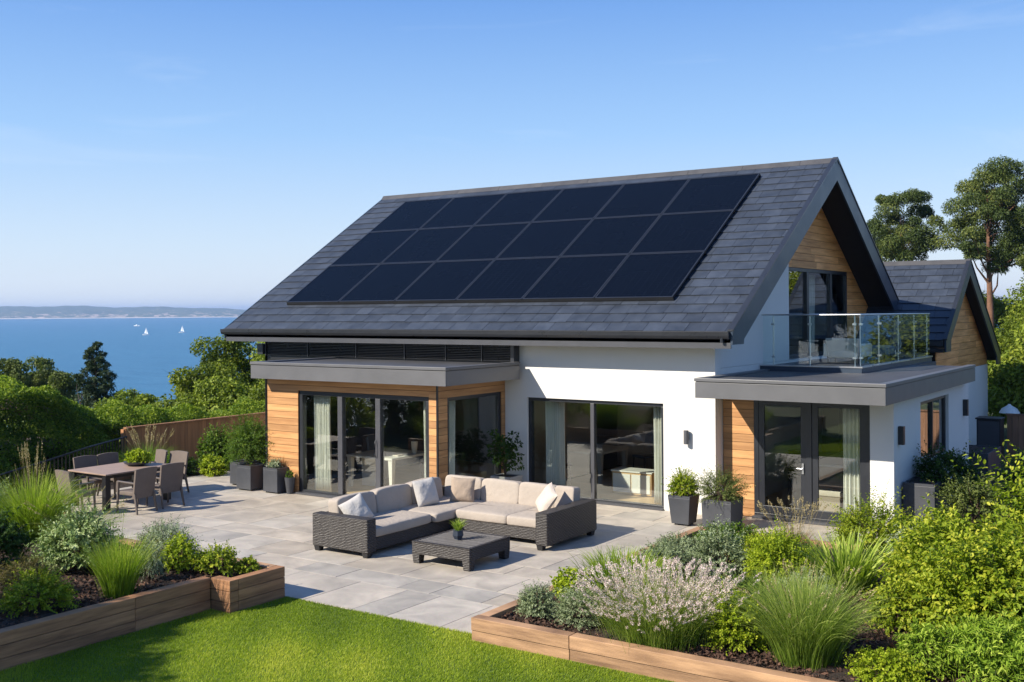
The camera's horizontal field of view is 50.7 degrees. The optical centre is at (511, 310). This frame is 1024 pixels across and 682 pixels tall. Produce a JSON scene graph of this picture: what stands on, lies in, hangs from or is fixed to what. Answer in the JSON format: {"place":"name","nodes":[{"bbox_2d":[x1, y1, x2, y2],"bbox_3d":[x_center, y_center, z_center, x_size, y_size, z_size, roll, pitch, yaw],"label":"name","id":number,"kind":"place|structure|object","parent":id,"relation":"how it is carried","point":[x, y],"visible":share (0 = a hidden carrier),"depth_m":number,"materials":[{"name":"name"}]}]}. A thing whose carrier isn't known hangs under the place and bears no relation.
{"place":"outdoors","nodes":[
{"label":"outdoors","id":0,"kind":"place"},
{"bbox_2d":[0,441,100,541],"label":"feather grass","id":1,"kind":"object","parent":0,"point":[39,500],"depth_m":17.32,"materials":[{"name":"plant"}]},
{"bbox_2d":[17,483,127,531],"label":"feather grass","id":2,"kind":"object","parent":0,"point":[106,513],"depth_m":17.20,"materials":[{"name":"plant"}]},
{"bbox_2d":[0,306,245,318],"bbox_3d":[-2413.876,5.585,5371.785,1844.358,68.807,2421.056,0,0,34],"label":"headland","id":3,"kind":"structure","parent":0,"point":[42,312],"depth_m":5427.99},
{"bbox_2d":[2,457,265,503],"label":"border soil","id":4,"kind":"structure","parent":0,"point":[123,485],"depth_m":25.23,"materials":[{"name":"brown soil"}]},
{"bbox_2d":[0,436,126,493],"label":"railing","id":5,"kind":"object","parent":4,"relation":"on","point":[58,457],"visible":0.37,"depth_m":24.88,"materials":[{"name":"black metal"}]},
{"bbox_2d":[195,422,234,470],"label":"leafy shrub","id":6,"kind":"object","parent":4,"relation":"on","point":[211,442],"visible":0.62,"depth_m":27.41,"materials":[{"name":"green plant"}]},
{"bbox_2d":[0,596,675,681],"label":"lawn","id":7,"kind":"structure","parent":0,"point":[310,672],"depth_m":12.57,"materials":[{"name":"green plant"}]},
{"bbox_2d":[346,448,424,485],"bbox_3d":[-2.830,3.642,24.877,1.380,0.726,1.400,0,0,34],"label":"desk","id":8,"kind":"object","parent":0,"point":[368,468],"visible":0.69,"depth_m":24.68,"materials":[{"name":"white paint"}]},
{"bbox_2d":[47,470,889,633],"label":"patio","id":9,"kind":"structure","parent":0,"point":[395,581],"depth_m":17.99,"materials":[{"name":"stone"}]},
{"bbox_2d":[55,470,95,513],"bbox_3d":[-8.709,3.602,21.536,0.554,0.910,0.611,0,0,40],"label":"dining chair","id":10,"kind":"object","parent":9,"relation":"on","point":[64,474],"visible":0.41,"depth_m":21.39,"materials":[{"name":"grey wicker"}]},
{"bbox_2d":[73,455,101,501],"bbox_3d":[-9.067,3.604,23.305,0.611,0.910,0.554,0,0,36],"label":"dining chair","id":11,"kind":"object","parent":9,"relation":"on","point":[84,461],"visible":0.39,"depth_m":23.36,"materials":[{"name":"grey wicker"}]},
{"bbox_2d":[97,452,131,497],"bbox_3d":[-8.733,3.602,23.798,0.611,0.910,0.554,0,0,30],"label":"dining chair","id":12,"kind":"object","parent":9,"relation":"on","point":[107,458],"visible":0.37,"depth_m":23.80,"materials":[{"name":"grey wicker"}]},
{"bbox_2d":[68,462,170,510],"bbox_3d":[-8.250,3.681,22.847,1.280,0.745,1.680,0,0,34],"label":"dining table","id":13,"kind":"object","parent":9,"relation":"on","point":[106,473],"visible":0.5,"depth_m":22.37,"materials":[{"name":"brown wood"}]},
{"bbox_2d":[116,466,157,514],"bbox_3d":[-7.550,3.594,21.773,0.611,0.910,0.554,0,0,29],"label":"dining chair","id":14,"kind":"object","parent":9,"relation":"on","point":[143,484],"visible":0.99,"depth_m":21.63,"materials":[{"name":"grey wicker"}]},
{"bbox_2d":[146,462,184,508],"bbox_3d":[-7.188,3.592,22.414,0.611,0.910,0.554,0,0,38],"label":"dining chair","id":15,"kind":"object","parent":9,"relation":"on","point":[170,478],"visible":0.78,"depth_m":22.23,"materials":[{"name":"grey wicker"}]},
{"bbox_2d":[198,453,229,476],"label":"leafy shrub","id":16,"kind":"object","parent":9,"relation":"on","point":[209,469],"visible":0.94,"depth_m":26.49,"materials":[{"name":"green plant"}]},
{"bbox_2d":[230,459,258,484],"bbox_3d":[-6.230,3.771,25.151,0.460,0.540,0.460,0,0,34],"label":"planter","id":17,"kind":"object","parent":9,"relation":"on","point":[233,478],"visible":0.35,"depth_m":25.04,"materials":[{"name":"grey stone"}]},
{"bbox_2d":[208,406,274,465],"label":"feathery bush","id":18,"kind":"object","parent":17,"relation":"in","point":[249,449],"visible":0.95,"depth_m":24.51,"materials":[{"name":"green plant"}]},
{"bbox_2d":[236,462,265,490],"bbox_3d":[-5.903,3.758,24.458,0.460,0.560,0.460,0,0,34],"label":"planter","id":19,"kind":"object","parent":9,"relation":"on","point":[250,477],"visible":0.91,"depth_m":24.29,"materials":[{"name":"grey stone"}]},
{"bbox_2d":[263,467,288,493],"bbox_3d":[-5.212,3.754,24.051,0.440,0.560,0.460,0,0,34],"label":"planter","id":20,"kind":"object","parent":9,"relation":"on","point":[274,480],"visible":0.76,"depth_m":23.85,"materials":[{"name":"grey stone"}]},
{"bbox_2d":[313,475,596,557],"bbox_3d":[-0.921,3.569,18.699,3.410,0.875,3.650,0,0,34],"label":"corner sofa","id":21,"kind":"object","parent":9,"relation":"on","point":[504,507],"visible":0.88,"depth_m":18.80,"materials":[{"name":"wicker"}]},
{"bbox_2d":[338,492,373,517],"bbox_3d":[-2.628,3.377,18.243,0.597,0.567,0.278,0,0,-37],"label":"scatter cushion","id":22,"kind":"object","parent":21,"relation":"on","point":[356,505],"visible":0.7,"depth_m":18.19,"materials":[{"name":"fabric"}]},
{"bbox_2d":[412,477,439,506],"bbox_3d":[-1.565,3.310,19.696,0.304,0.508,0.490,0,0,34],"label":"scatter cushion","id":23,"kind":"object","parent":21,"relation":"on","point":[425,491],"visible":1,"depth_m":19.60,"materials":[{"name":"fabric"}]},
{"bbox_2d":[449,477,475,501],"bbox_3d":[-0.917,3.326,20.055,0.486,0.469,0.222,0,0,3],"label":"scatter cushion","id":24,"kind":"object","parent":21,"relation":"on","point":[462,489],"visible":1,"depth_m":19.98,"materials":[{"name":"beige fabric"}]},
{"bbox_2d":[412,529,509,571],"bbox_3d":[-0.811,3.829,17.334,1.148,0.352,1.118,0,0,34],"label":"coffee table","id":25,"kind":"object","parent":9,"relation":"on","point":[469,548],"visible":0.96,"depth_m":17.06,"materials":[{"name":"wicker"}]},
{"bbox_2d":[490,473,522,481],"bbox_3d":[-0.116,3.751,22.980,0.520,0.500,0.460,0,0,34],"label":"planter","id":26,"kind":"object","parent":9,"relation":"on","point":[515,477],"visible":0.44,"depth_m":22.93,"materials":[{"name":"stone"}]},
{"bbox_2d":[486,429,524,476],"bbox_3d":[-0.131,3.025,22.931,0.856,1.037,0.817,0,0,34],"label":"potted tree","id":27,"kind":"object","parent":26,"relation":"on","point":[503,445],"visible":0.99,"depth_m":22.84,"materials":[{"name":"green plant"}]},
{"bbox_2d":[668,492,699,525],"bbox_3d":[3.203,3.699,20.141,0.440,0.560,0.440,0,0,34],"label":"planter","id":28,"kind":"object","parent":9,"relation":"on","point":[683,509],"visible":0.92,"depth_m":19.99,"materials":[{"name":"grey concrete"}]},
{"bbox_2d":[661,465,702,496],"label":"leafy bush","id":29,"kind":"object","parent":28,"relation":"in","point":[680,485],"visible":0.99,"depth_m":20.04,"materials":[{"name":"green plant"}]},
{"bbox_2d":[701,495,742,527],"bbox_3d":[3.857,3.705,19.806,0.580,0.540,0.580,0,0,34],"label":"planter","id":30,"kind":"object","parent":9,"relation":"on","point":[730,510],"visible":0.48,"depth_m":19.60,"materials":[{"name":"grey concrete"}]},
{"bbox_2d":[693,457,759,505],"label":"flowering bush","id":31,"kind":"object","parent":30,"relation":"in","point":[731,493],"visible":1,"depth_m":19.66,"materials":[{"name":"green plant"}]},
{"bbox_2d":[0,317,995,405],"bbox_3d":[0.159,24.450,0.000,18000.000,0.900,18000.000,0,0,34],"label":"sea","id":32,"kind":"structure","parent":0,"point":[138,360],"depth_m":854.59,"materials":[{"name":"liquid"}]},
{"bbox_2d":[1,407,1017,599],"bbox_3d":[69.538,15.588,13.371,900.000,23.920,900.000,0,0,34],"label":"ground","id":33,"kind":"structure","parent":0,"point":[609,460],"depth_m":30.11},
{"bbox_2d":[0,357,31,425],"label":"olive tree","id":34,"kind":"object","parent":33,"relation":"on","point":[11,368],"visible":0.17,"depth_m":51.73,"materials":[{"name":"green plant"}]},
{"bbox_2d":[25,355,58,403],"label":"olive tree","id":35,"kind":"object","parent":33,"relation":"on","point":[45,367],"visible":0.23,"depth_m":53.30,"materials":[{"name":"green plant"}]},
{"bbox_2d":[0,374,117,488],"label":"hedge","id":36,"kind":"object","parent":33,"relation":"on","point":[31,407],"visible":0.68,"depth_m":26.18,"materials":[{"name":"green plant"}]},
{"bbox_2d":[47,370,79,402],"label":"olive tree","id":37,"kind":"object","parent":33,"relation":"on","point":[64,383],"visible":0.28,"depth_m":51.75,"materials":[{"name":"green plant"}]},
{"bbox_2d":[72,341,122,408],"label":"conifer","id":38,"kind":"object","parent":33,"relation":"on","point":[98,365],"visible":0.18,"depth_m":43.94,"materials":[{"name":"green plant"}]},
{"bbox_2d":[78,386,178,440],"bbox_3d":[-13.548,5.323,39.420,3.929,5.164,3.909,0,0,16],"label":"bushy tree","id":39,"kind":"object","parent":33,"relation":"on","point":[134,399],"visible":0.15,"depth_m":39.03,"materials":[{"name":"green plant"}]},
{"bbox_2d":[0,537,284,670],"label":"raised bed","id":40,"kind":"object","parent":33,"relation":"on","point":[26,636],"visible":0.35,"depth_m":13.84,"materials":[{"name":"brown wood"}]},
{"bbox_2d":[0,506,38,567],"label":"dark shrub","id":41,"kind":"object","parent":40,"relation":"on","point":[11,540],"visible":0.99,"depth_m":15.60,"materials":[{"name":"green plant"}]},
{"bbox_2d":[0,546,61,597],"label":"bronze shrub","id":42,"kind":"object","parent":40,"relation":"on","point":[9,574],"visible":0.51,"depth_m":13.96,"materials":[{"name":"green plant"}]},
{"bbox_2d":[0,560,81,618],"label":"mottled shrub","id":43,"kind":"object","parent":40,"relation":"on","point":[60,591],"visible":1,"depth_m":13.17,"materials":[{"name":"green plant"}]},
{"bbox_2d":[23,494,124,571],"bbox_3d":[-6.239,3.160,15.379,1.571,1.097,1.303,0,0,34],"label":"variegated shrub","id":44,"kind":"object","parent":40,"relation":"on","point":[71,533],"visible":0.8,"depth_m":15.14,"materials":[{"name":"green plant"}]},
{"bbox_2d":[68,495,165,599],"bbox_3d":[-5.083,3.051,13.977,1.238,1.315,1.227,0,0,34],"label":"grass clump","id":45,"kind":"object","parent":40,"relation":"on","point":[118,578],"visible":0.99,"depth_m":13.88,"materials":[{"name":"green plant"}]},
{"bbox_2d":[132,534,170,580],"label":"lavender","id":46,"kind":"object","parent":40,"relation":"on","point":[152,570],"visible":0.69,"depth_m":14.70,"materials":[{"name":"green plant"}]},
{"bbox_2d":[130,515,202,561],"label":"silver bush","id":47,"kind":"object","parent":40,"relation":"on","point":[159,530],"visible":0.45,"depth_m":15.79,"materials":[{"name":"green plant"}]},
{"bbox_2d":[158,531,200,573],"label":"leafy shrub","id":48,"kind":"object","parent":40,"relation":"on","point":[178,560],"visible":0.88,"depth_m":15.13,"materials":[{"name":"green plant"}]},
{"bbox_2d":[189,540,238,576],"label":"shrub","id":49,"kind":"object","parent":40,"relation":"on","point":[203,561],"visible":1,"depth_m":15.04,"materials":[{"name":"green plant"}]},
{"bbox_2d":[51,396,264,460],"bbox_3d":[-9.345,4.191,30.937,2.926,3.662,7.419,0,0,34],"label":"hedge","id":50,"kind":"object","parent":33,"relation":"on","point":[143,414],"visible":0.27,"depth_m":29.25,"materials":[{"name":"green plant"}]},
{"bbox_2d":[121,412,264,460],"bbox_3d":[-7.069,3.994,31.509,0.200,2.105,9.928,0,0,34],"label":"fence","id":51,"kind":"object","parent":33,"relation":"on","point":[186,435],"visible":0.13,"depth_m":28.82,"materials":[{"name":"brown wood"}]},
{"bbox_2d":[161,362,247,407],"bbox_3d":[-11.304,4.717,39.218,4.106,5.729,3.677,0,0,3],"label":"bushy tree","id":52,"kind":"object","parent":33,"relation":"on","point":[184,381],"visible":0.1,"depth_m":38.66,"materials":[{"name":"green plant"}]},
{"bbox_2d":[173,368,249,414],"bbox_3d":[-10.232,4.511,37.983,3.656,5.134,3.296,0,0,34],"label":"bushy tree","id":53,"kind":"object","parent":33,"relation":"on","point":[208,393],"visible":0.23,"depth_m":37.63,"materials":[{"name":"green plant"}]},
{"bbox_2d":[189,334,264,384],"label":"bushy tree","id":54,"kind":"object","parent":33,"relation":"on","point":[234,355],"visible":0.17,"depth_m":42.59,"materials":[{"name":"green plant"}]},
{"bbox_2d":[220,157,1000,529],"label":"house","id":55,"kind":"structure","parent":33,"relation":"on","point":[620,307],"depth_m":24.18,"materials":[{"name":"tile"}]},
{"bbox_2d":[314,395,331,491],"bbox_3d":[-4.185,2.912,23.887,0.506,2.170,0.096,0,0,34],"label":"curtain","id":56,"kind":"object","parent":55,"relation":"hanging from","point":[322,440],"visible":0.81,"depth_m":23.86,"materials":[{"name":"fabric"}]},
{"bbox_2d":[296,391,429,497],"bbox_3d":[-3.182,2.891,22.848,3.640,2.260,0.270,0,0,34],"label":"sliding door","id":57,"kind":"structure","parent":55,"relation":"in","point":[341,397],"depth_m":23.17,"materials":[{"name":"black glass"}]},
{"bbox_2d":[449,400,454,474],"bbox_3d":[-1.335,2.904,22.477,0.096,2.150,0.506,0,0,34],"label":"curtain","id":58,"kind":"object","parent":55,"relation":"hanging from","point":[451,437],"visible":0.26,"depth_m":22.55,"materials":[{"name":"fabric"}]},
{"bbox_2d":[447,392,500,474],"bbox_3d":[-0.839,2.871,22.795,0.120,2.230,1.930,0,0,34],"label":"window","id":59,"kind":"structure","parent":55,"relation":"in","point":[496,395],"depth_m":23.50,"materials":[{"name":"black glass"}]},
{"bbox_2d":[545,401,565,485],"bbox_3d":[0.943,2.939,23.434,0.506,2.050,0.096,0,0,34],"label":"curtain","id":60,"kind":"object","parent":55,"relation":"hanging from","point":[555,442],"visible":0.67,"depth_m":23.42,"materials":[{"name":"fabric"}]},
{"bbox_2d":[528,397,663,510],"bbox_3d":[1.707,2.924,22.479,3.250,2.130,0.240,0,0,34],"label":"sliding door","id":61,"kind":"structure","parent":55,"relation":"in","point":[593,406],"depth_m":22.49,"materials":[{"name":"black glass"}]},
{"bbox_2d":[566,444,628,483],"bbox_3d":[1.967,3.610,25.524,1.100,0.726,1.350,0,0,34],"label":"dining table","id":62,"kind":"object","parent":55,"relation":"on","point":[602,450],"visible":0.64,"depth_m":25.30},
{"bbox_2d":[611,467,653,495],"bbox_3d":[2.703,3.703,23.444,0.990,0.500,0.510,0,0,34],"label":"cabinet","id":63,"kind":"object","parent":55,"relation":"on","point":[633,481],"visible":0.8,"depth_m":23.24,"materials":[{"name":"white wood"}]},
{"bbox_2d":[653,407,661,504],"bbox_3d":[3.038,2.925,22.015,0.326,2.050,0.096,0,0,34],"label":"curtain","id":64,"kind":"object","parent":55,"relation":"hanging from","point":[657,460],"visible":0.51,"depth_m":22.05,"materials":[{"name":"fabric"}]},
{"bbox_2d":[752,400,870,529],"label":"french doors","id":65,"kind":"structure","parent":55,"relation":"in","point":[809,412],"depth_m":20.19,"materials":[{"name":"black glass"}]},
{"bbox_2d":[789,267,846,358],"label":"balcony doors","id":66,"kind":"structure","parent":55,"relation":"in","point":[805,272],"depth_m":26.73,"materials":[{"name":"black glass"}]},
{"bbox_2d":[819,486,843,512],"bbox_3d":[6.346,3.705,21.020,1.300,0.467,0.511,0,0,34],"label":"bench","id":67,"kind":"object","parent":55,"relation":"on","point":[834,496],"visible":0.13,"depth_m":20.87,"materials":[{"name":"beige fabric"}]},
{"bbox_2d":[823,338,871,362],"bbox_3d":[7.498,0.886,24.176,0.900,0.550,0.765,0,0,34],"label":"armchair","id":68,"kind":"object","parent":55,"relation":"on","point":[841,348],"visible":0.84,"depth_m":23.92,"materials":[{"name":"beige fabric"}]},
{"bbox_2d":[843,408,859,513],"bbox_3d":[6.361,2.844,20.128,0.386,2.170,0.096,0,0,34],"label":"curtain","id":69,"kind":"object","parent":55,"relation":"hanging from","point":[851,453],"visible":0.61,"depth_m":20.15,"materials":[{"name":"fabric"}]},
{"bbox_2d":[920,395,951,465],"bbox_3d":[8.519,2.392,21.898,0.210,1.255,2.480,0,0,34],"label":"window","id":70,"kind":"structure","parent":55,"relation":"in","point":[942,398],"depth_m":22.07,"materials":[{"name":"glass"}]},
{"bbox_2d":[866,187,949,261],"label":"pine tree","id":71,"kind":"object","parent":33,"relation":"on","point":[896,240],"visible":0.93,"depth_m":65.06,"materials":[{"name":"green plant"}]},
{"bbox_2d":[930,155,1023,327],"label":"pine tree","id":72,"kind":"object","parent":33,"relation":"on","point":[997,204],"visible":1,"depth_m":61.25,"materials":[{"name":"green plant"}]},
{"bbox_2d":[969,445,1000,478],"bbox_3d":[11.109,3.618,25.826,0.800,0.620,1.600,0,0,34],"label":"planter","id":73,"kind":"object","parent":33,"relation":"on","point":[988,455],"visible":0.36,"depth_m":25.35,"materials":[{"name":"grey"}]},
{"bbox_2d":[975,416,1004,459],"bbox_3d":[12.644,3.368,28.559,0.640,1.100,0.610,0,0,34],"label":"utility box","id":74,"kind":"object","parent":33,"relation":"on","point":[990,430],"visible":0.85,"depth_m":28.33,"materials":[{"name":"grey metal"}]},
{"bbox_2d":[978,421,998,445],"bbox_3d":[12.486,3.379,28.326,0.520,0.960,0.011,0,0,34],"label":"door","id":75,"kind":"structure","parent":74,"relation":"in","point":[988,431],"depth_m":28.32,"materials":[{"name":"grey metal"}]},
{"bbox_2d":[988,333,1023,424],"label":"broadleaf tree","id":76,"kind":"object","parent":33,"relation":"on","point":[1010,380],"visible":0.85,"depth_m":33.86,"materials":[{"name":"green plant"}]},
{"bbox_2d":[1006,413,1023,460],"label":"fence","id":77,"kind":"object","parent":33,"relation":"on","point":[1015,430],"visible":0.64,"depth_m":28.75,"materials":[{"name":"brown wood"}]},
{"bbox_2d":[0,0,1023,309],"label":"sky","id":78,"kind":"structure","parent":0,"point":[154,153],"materials":[{"name":"blue"}]},
{"bbox_2d":[786,450,800,494],"bbox_3d":[6.191,3.458,23.204,0.488,0.978,0.526,0,0,34],"label":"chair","id":79,"kind":"object","parent":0,"point":[793,460],"visible":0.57,"depth_m":23.06,"materials":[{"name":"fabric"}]},
{"bbox_2d":[712,556,897,671],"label":"fountain grass","id":80,"kind":"object","parent":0,"point":[809,633],"depth_m":11.43,"materials":[{"name":"plant"}]},
{"bbox_2d":[819,451,842,487],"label":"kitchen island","id":81,"kind":"structure","parent":0,"point":[830,470],"depth_m":21.89,"materials":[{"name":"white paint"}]},
{"bbox_2d":[955,460,1023,530],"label":"planted soil","id":82,"kind":"structure","parent":0,"point":[999,475],"depth_m":24.34,"materials":[{"name":"green plant"}]},
{"bbox_2d":[821,480,925,553],"bbox_3d":[5.839,3.312,17.177,1.586,1.319,1.718,0,0,2],"label":"leafy shrub","id":83,"kind":"object","parent":82,"relation":"on","point":[854,520],"visible":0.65,"depth_m":17.19,"materials":[{"name":"green plant"}]},
{"bbox_2d":[903,475,948,526],"bbox_3d":[7.632,3.530,19.907,0.550,0.840,1.100,0,0,34],"label":"planter","id":84,"kind":"object","parent":82,"relation":"on","point":[915,489],"visible":0.53,"depth_m":19.49,"materials":[{"name":"grey stone"}]},
{"bbox_2d":[912,440,988,494],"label":"dark shrub","id":85,"kind":"object","parent":84,"relation":"in","point":[932,468],"visible":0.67,"depth_m":20.00,"materials":[{"name":"green plant"}]},
{"bbox_2d":[926,458,1018,528],"bbox_3d":[8.086,3.251,18.777,1.533,1.436,1.528,0,0,-4],"label":"leafy shrub","id":86,"kind":"object","parent":82,"relation":"on","point":[966,493],"visible":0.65,"depth_m":18.67,"materials":[{"name":"green plant"}]},
{"bbox_2d":[987,445,1023,502],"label":"tall shrub","id":87,"kind":"object","parent":82,"relation":"on","point":[1014,477],"visible":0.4,"depth_m":22.34,"materials":[{"name":"green plant"}]},
{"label":"patio base","id":88,"kind":"structure","parent":0,"visible":0},
{"bbox_2d":[471,527,1023,681],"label":"raised bed","id":89,"kind":"object","parent":88,"relation":"on","point":[504,625],"visible":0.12,"depth_m":12.12,"materials":[{"name":"brown wood"}]},
{"bbox_2d":[513,579,559,620],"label":"sage bush","id":90,"kind":"object","parent":89,"relation":"on","point":[528,603],"visible":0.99,"depth_m":13.32,"materials":[{"name":"green plant"}]},
{"bbox_2d":[549,566,604,601],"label":"leafy shrub","id":91,"kind":"object","parent":89,"relation":"on","point":[561,581],"visible":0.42,"depth_m":14.07,"materials":[{"name":"green plant"}]},
{"bbox_2d":[550,580,608,630],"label":"sage bush","id":92,"kind":"object","parent":89,"relation":"on","point":[567,612],"visible":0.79,"depth_m":12.88,"materials":[{"name":"green plant"}]},
{"bbox_2d":[568,544,681,598],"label":"grass clump","id":93,"kind":"object","parent":89,"relation":"on","point":[614,559],"visible":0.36,"depth_m":14.66,"materials":[{"name":"green plant"}]},
{"bbox_2d":[560,552,760,651],"bbox_3d":[1.693,3.319,12.488,2.154,0.926,2.467,0,0,34],"label":"pink flowering clump","id":94,"kind":"object","parent":89,"relation":"on","point":[671,619],"visible":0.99,"depth_m":12.26,"materials":[{"name":"plant"}]},
{"bbox_2d":[632,534,699,580],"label":"sage bush","id":95,"kind":"object","parent":89,"relation":"on","point":[677,552],"visible":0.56,"depth_m":15.19,"materials":[{"name":"green plant"}]},
{"bbox_2d":[677,514,753,580],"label":"sage bush","id":96,"kind":"object","parent":89,"relation":"on","point":[733,548],"visible":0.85,"depth_m":15.08,"materials":[{"name":"green plant"}]},
{"bbox_2d":[687,517,763,550],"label":"leafy shrub","id":97,"kind":"object","parent":89,"relation":"on","point":[739,529],"visible":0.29,"depth_m":17.06,"materials":[{"name":"green plant"}]},
{"bbox_2d":[700,577,769,655],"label":"golden shrub","id":98,"kind":"object","parent":89,"relation":"on","point":[735,633],"visible":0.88,"depth_m":11.95,"materials":[{"name":"green plant"}]},
{"bbox_2d":[739,517,818,594],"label":"golden shrub","id":99,"kind":"object","parent":89,"relation":"on","point":[760,555],"visible":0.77,"depth_m":14.49,"materials":[{"name":"green plant"}]},
{"bbox_2d":[756,496,836,544],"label":"dry grass","id":100,"kind":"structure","parent":89,"relation":"on","point":[802,507],"depth_m":17.31,"materials":[{"name":"plant"}]},
{"bbox_2d":[788,526,901,595],"bbox_3d":[4.542,3.346,14.553,1.717,0.864,1.792,0,0,34],"label":"iris clump","id":101,"kind":"object","parent":89,"relation":"on","point":[845,556],"visible":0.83,"depth_m":14.37,"materials":[{"name":"green plant"}]},
{"bbox_2d":[843,644,936,681],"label":"shrub","id":102,"kind":"object","parent":89,"relation":"on","point":[908,670],"visible":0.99,"depth_m":10.87,"materials":[{"name":"green plant"}]},
{"bbox_2d":[859,566,946,637],"bbox_3d":[4.594,3.429,12.760,0.986,0.716,1.006,0,0,-32],"label":"leafy shrub","id":103,"kind":"object","parent":89,"relation":"on","point":[897,604],"visible":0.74,"depth_m":12.65,"materials":[{"name":"green plant"}]},
{"bbox_2d":[877,616,959,680],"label":"pale plant","id":104,"kind":"object","parent":89,"relation":"on","point":[910,644],"visible":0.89,"depth_m":11.06,"materials":[{"name":"green plant"}]},
{"bbox_2d":[850,494,1023,609],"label":"tall shrub","id":105,"kind":"object","parent":89,"relation":"on","point":[904,566],"visible":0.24,"depth_m":13.66,"materials":[{"name":"green plant"}]},
{"bbox_2d":[874,515,1023,643],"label":"tall shrub","id":106,"kind":"object","parent":89,"relation":"on","point":[987,576],"visible":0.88,"depth_m":12.16,"materials":[{"name":"green plant"}]},
{"bbox_2d":[917,604,1023,681],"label":"leafy shrub","id":107,"kind":"object","parent":89,"relation":"on","point":[993,649],"visible":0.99,"depth_m":10.71,"materials":[{"name":"green plant"}]},
{"bbox_2d":[950,440,1023,544],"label":"tall shrub","id":108,"kind":"object","parent":89,"relation":"on","point":[1013,514],"visible":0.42,"depth_m":14.59,"materials":[{"name":"green plant"}]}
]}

